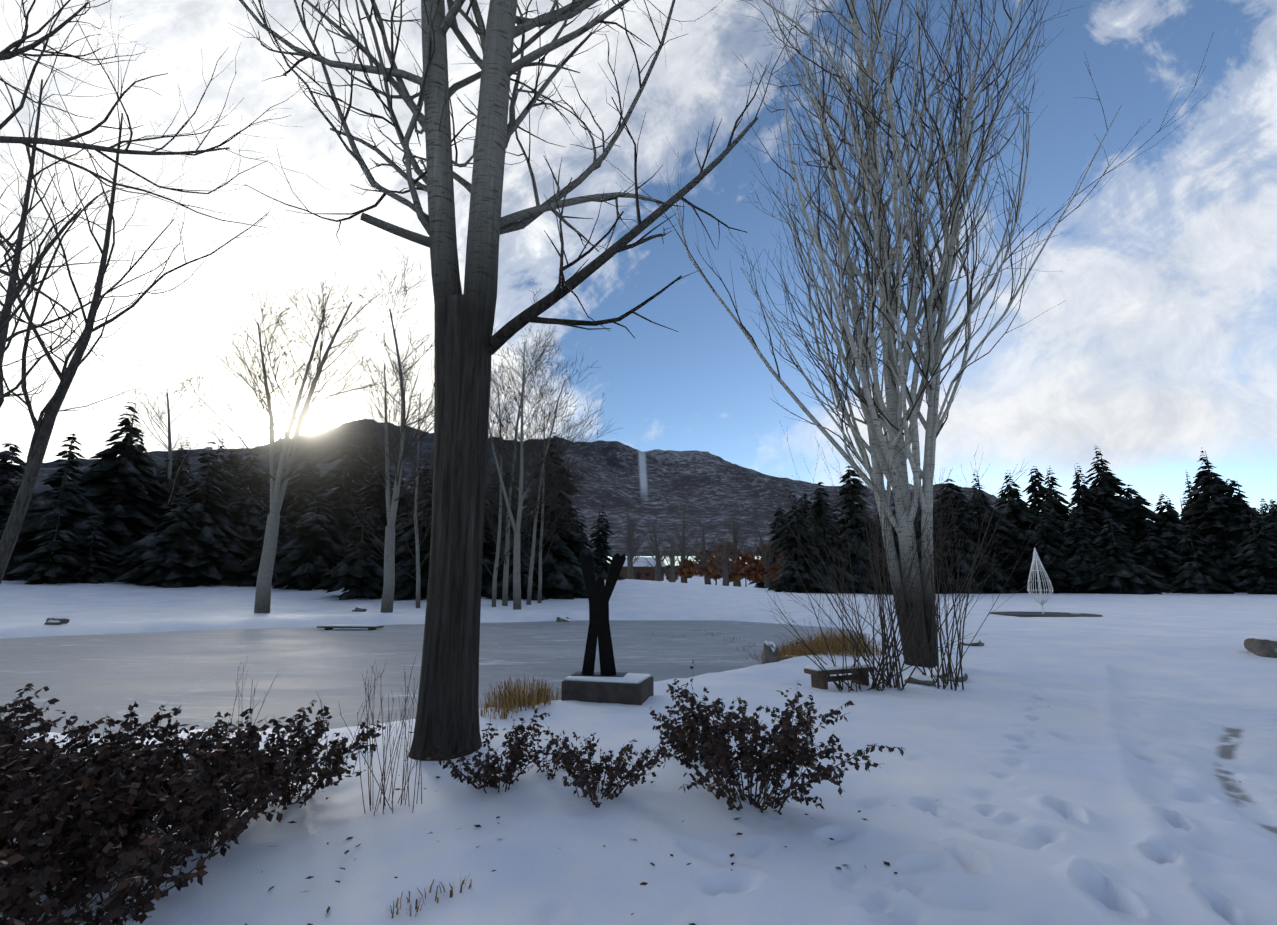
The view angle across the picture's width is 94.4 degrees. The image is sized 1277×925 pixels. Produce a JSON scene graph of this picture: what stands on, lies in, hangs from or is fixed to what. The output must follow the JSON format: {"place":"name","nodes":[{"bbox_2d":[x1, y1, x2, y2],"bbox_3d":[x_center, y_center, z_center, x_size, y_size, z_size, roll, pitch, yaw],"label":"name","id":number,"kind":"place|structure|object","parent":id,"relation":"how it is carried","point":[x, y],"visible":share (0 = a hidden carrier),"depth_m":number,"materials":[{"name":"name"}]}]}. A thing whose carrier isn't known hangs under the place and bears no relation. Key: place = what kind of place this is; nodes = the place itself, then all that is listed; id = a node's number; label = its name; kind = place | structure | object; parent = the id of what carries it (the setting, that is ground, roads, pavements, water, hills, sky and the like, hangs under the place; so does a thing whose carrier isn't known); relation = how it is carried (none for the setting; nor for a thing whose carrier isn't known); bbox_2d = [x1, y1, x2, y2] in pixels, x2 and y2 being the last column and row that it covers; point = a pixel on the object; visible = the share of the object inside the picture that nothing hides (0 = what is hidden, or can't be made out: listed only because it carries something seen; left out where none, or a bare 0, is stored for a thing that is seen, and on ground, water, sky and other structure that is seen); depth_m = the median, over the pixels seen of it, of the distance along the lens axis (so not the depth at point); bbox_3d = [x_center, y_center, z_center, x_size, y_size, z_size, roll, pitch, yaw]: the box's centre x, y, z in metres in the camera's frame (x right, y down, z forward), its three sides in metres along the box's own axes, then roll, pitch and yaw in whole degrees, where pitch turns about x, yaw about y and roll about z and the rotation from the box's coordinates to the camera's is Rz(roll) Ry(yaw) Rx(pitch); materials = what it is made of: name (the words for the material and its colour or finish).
{"place":"outdoors","nodes":[
{"label":"outdoors","id":0,"kind":"place"},
{"bbox_2d":[44,616,69,624],"bbox_3d":[-24.297,6.586,24.671,0.690,0.353,1.030,6,-13,-29],"label":"rock","id":1,"kind":"object","parent":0,"point":[52,620],"visible":0.83,"depth_m":24.45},
{"bbox_2d":[318,625,382,626],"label":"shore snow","id":2,"kind":"structure","parent":0,"point":[354,625],"depth_m":26.42,"materials":[{"name":"white snow"}]},
{"bbox_2d":[352,606,366,611],"bbox_3d":[-16.334,8.567,34.609,0.864,0.367,0.592,-2,-12,8],"label":"rock","id":3,"kind":"object","parent":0,"point":[359,609],"visible":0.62,"depth_m":34.40,"materials":[{"name":"grey stone"}]},
{"bbox_2d":[0,620,866,735],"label":"pond ice","id":4,"kind":"structure","parent":0,"point":[94,678],"depth_m":15.34,"materials":[{"name":"grey ice"}]},
{"bbox_2d":[11,419,1073,555],"bbox_3d":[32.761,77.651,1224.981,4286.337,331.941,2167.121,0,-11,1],"label":"mountain terrain","id":5,"kind":"structure","parent":0,"point":[706,486],"depth_m":852.54,"materials":[{"name":"grey stone"}]},
{"bbox_2d":[565,671,649,683],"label":"snow","id":6,"kind":"structure","parent":0,"point":[632,678],"depth_m":8.39,"materials":[{"name":"white snow"}]},
{"bbox_2d":[0,563,1276,924],"bbox_3d":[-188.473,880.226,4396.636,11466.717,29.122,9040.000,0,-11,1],"label":"snow ground","id":7,"kind":"structure","parent":0,"point":[1116,763],"depth_m":4.66,"materials":[{"name":"white snow"}]},
{"bbox_2d":[0,0,328,583],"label":"tree","id":8,"kind":"object","parent":7,"relation":"on","point":[43,428],"depth_m":17.00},
{"bbox_2d":[0,683,384,924],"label":"shrub","id":9,"kind":"object","parent":7,"relation":"on","point":[10,904],"depth_m":3.32,"materials":[{"name":"brown plant"}]},
{"bbox_2d":[0,402,624,600],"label":"conifer forest","id":10,"kind":"object","parent":7,"relation":"on","point":[220,544],"depth_m":53.47,"materials":[{"name":"green plant"}]},
{"bbox_2d":[229,654,425,814],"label":"weed stalks","id":11,"kind":"object","parent":7,"relation":"on","point":[383,790],"visible":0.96,"depth_m":4.56,"materials":[{"name":"brown plant"}]},
{"bbox_2d":[317,626,383,629],"bbox_3d":[-12.991,7.684,26.617,2.800,0.620,0.600,-1,-12,4],"label":"bench","id":12,"kind":"object","parent":7,"relation":"on","point":[332,627],"depth_m":26.42,"materials":[{"name":"brown wood"}]},
{"bbox_2d":[201,0,799,760],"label":"cottonwood tree","id":13,"kind":"object","parent":7,"relation":"on","point":[467,344],"depth_m":6.78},
{"bbox_2d":[423,707,677,807],"bbox_3d":[-0.686,2.368,4.660,2.026,0.634,1.399,0,-11,1],"label":"shrub","id":14,"kind":"object","parent":7,"relation":"on","point":[621,769],"depth_m":4.66,"materials":[{"name":"brown plant"}]},
{"bbox_2d":[555,615,573,621],"bbox_3d":[-4.101,8.677,32.402,1.400,0.625,0.928,6,-13,-28],"label":"rock","id":15,"kind":"object","parent":7,"relation":"on","point":[562,618],"visible":0.33,"depth_m":32.11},
{"bbox_2d":[561,677,653,704],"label":"stone sculpture plinth","id":16,"kind":"structure","parent":7,"relation":"on","point":[642,692],"depth_m":8.26,"materials":[{"name":"grey stone"}]},
{"bbox_2d":[571,671,627,676],"bbox_3d":[-0.576,3.148,8.729,0.780,0.055,0.420,-1,-12,7],"label":"sculpture base plate","id":17,"kind":"object","parent":16,"relation":"on","point":[599,674],"visible":0.58,"depth_m":8.67,"materials":[{"name":"black metal"}]},
{"bbox_2d":[579,552,625,673],"bbox_3d":[-0.551,2.253,8.911,0.717,1.782,0.075,0,-11,-2],"label":"bronze figure sculpture","id":18,"kind":"object","parent":17,"relation":"on","point":[599,592],"visible":1,"depth_m":8.87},
{"bbox_2d":[388,626,881,917],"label":"dry grass tufts","id":19,"kind":"object","parent":7,"relation":"on","point":[515,698],"visible":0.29,"depth_m":8.36,"materials":[{"name":"brown plant"}]},
{"bbox_2d":[620,557,665,580],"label":"cabin","id":20,"kind":"object","parent":7,"relation":"on","point":[641,571],"visible":0.5,"depth_m":144.25,"materials":[{"name":"brown wood"}]},
{"bbox_2d":[664,542,784,587],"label":"rusty oaks","id":21,"kind":"object","parent":7,"relation":"on","point":[754,568],"depth_m":121.86,"materials":[{"name":"brown plant"}]},
{"bbox_2d":[227,687,1240,924],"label":"snow debris","id":22,"kind":"object","parent":7,"relation":"on","point":[642,883],"visible":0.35,"depth_m":3.78,"materials":[{"name":"brown plant"}]},
{"bbox_2d":[762,640,778,663],"bbox_3d":[2.889,4.206,13.041,0.344,0.551,0.529,3,-12,-17],"label":"rock","id":23,"kind":"object","parent":7,"relation":"on","point":[770,653],"visible":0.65,"depth_m":12.88,"materials":[{"name":"grey stone"}]},
{"bbox_2d":[650,660,905,814],"bbox_3d":[0.982,2.230,5.018,1.783,1.123,2.250,0,-11,1],"label":"shrub","id":24,"kind":"object","parent":7,"relation":"on","point":[698,720],"depth_m":4.42,"materials":[{"name":"brown plant"}]},
{"bbox_2d":[804,667,874,688],"bbox_3d":[3.356,3.577,9.847,1.200,0.300,0.340,5,-12,-23],"label":"bench","id":25,"kind":"object","parent":7,"relation":"on","point":[820,679],"visible":0.67,"depth_m":9.72,"materials":[{"name":"brown wood"}]},
{"bbox_2d":[805,662,872,670],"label":"snow","id":26,"kind":"structure","parent":25,"relation":"on","point":[830,667],"depth_m":9.75,"materials":[{"name":"white snow"}]},
{"bbox_2d":[574,0,1213,667],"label":"aspen tree","id":27,"kind":"object","parent":7,"relation":"on","point":[892,408],"depth_m":13.19,"materials":[{"name":"grey plant"}]},
{"bbox_2d":[736,419,1062,691],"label":"bare willow twigs","id":28,"kind":"object","parent":7,"relation":"on","point":[893,665],"visible":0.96,"depth_m":9.82,"materials":[{"name":"brown plant"}]},
{"bbox_2d":[904,674,934,685],"bbox_3d":[4.741,3.648,9.960,0.482,0.158,0.389,-6,-13,29],"label":"rock","id":29,"kind":"object","parent":7,"relation":"on","point":[921,679],"visible":0.81,"depth_m":9.82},
{"bbox_2d":[922,665,967,681],"bbox_3d":[5.520,3.795,10.629,0.878,0.217,0.763,10,-15,-40],"label":"rock","id":30,"kind":"object","parent":7,"relation":"on","point":[965,675],"visible":0.33,"depth_m":10.41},
{"bbox_2d":[961,638,983,645],"bbox_3d":[9.171,4.934,16.223,0.687,0.195,0.487,8,-14,-35],"label":"rock","id":31,"kind":"object","parent":7,"relation":"on","point":[976,642],"visible":0.71,"depth_m":16.08,"materials":[{"name":"grey stone"}]},
{"bbox_2d":[748,446,1276,594],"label":"conifer forest","id":32,"kind":"object","parent":7,"relation":"on","point":[1228,556],"depth_m":95.22,"materials":[{"name":"green plant"}]},
{"bbox_2d":[989,611,1102,616],"bbox_3d":[21.333,7.992,31.147,4.993,0.050,4.993,0,-11,1],"label":"wire sculpture disc","id":33,"kind":"object","parent":7,"relation":"on","point":[1039,614],"visible":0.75,"depth_m":30.39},
{"bbox_2d":[1027,548,1052,613],"bbox_3d":[21.333,6.294,31.492,1.160,3.489,1.157,0,-11,1],"label":"wire sculpture cage","id":34,"kind":"object","parent":33,"relation":"on","point":[1032,570],"visible":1,"depth_m":31.50,"materials":[{"name":"white paint"}]},
{"bbox_2d":[1244,636,1276,657],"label":"rock","id":35,"kind":"object","parent":7,"relation":"on","point":[1263,646],"visible":0.94,"depth_m":13.72,"materials":[{"name":"grey stone"}]},
{"bbox_2d":[0,0,1276,565],"label":"sky","id":36,"kind":"structure","parent":0,"point":[1159,350],"materials":[{"name":"blue"}]}
]}

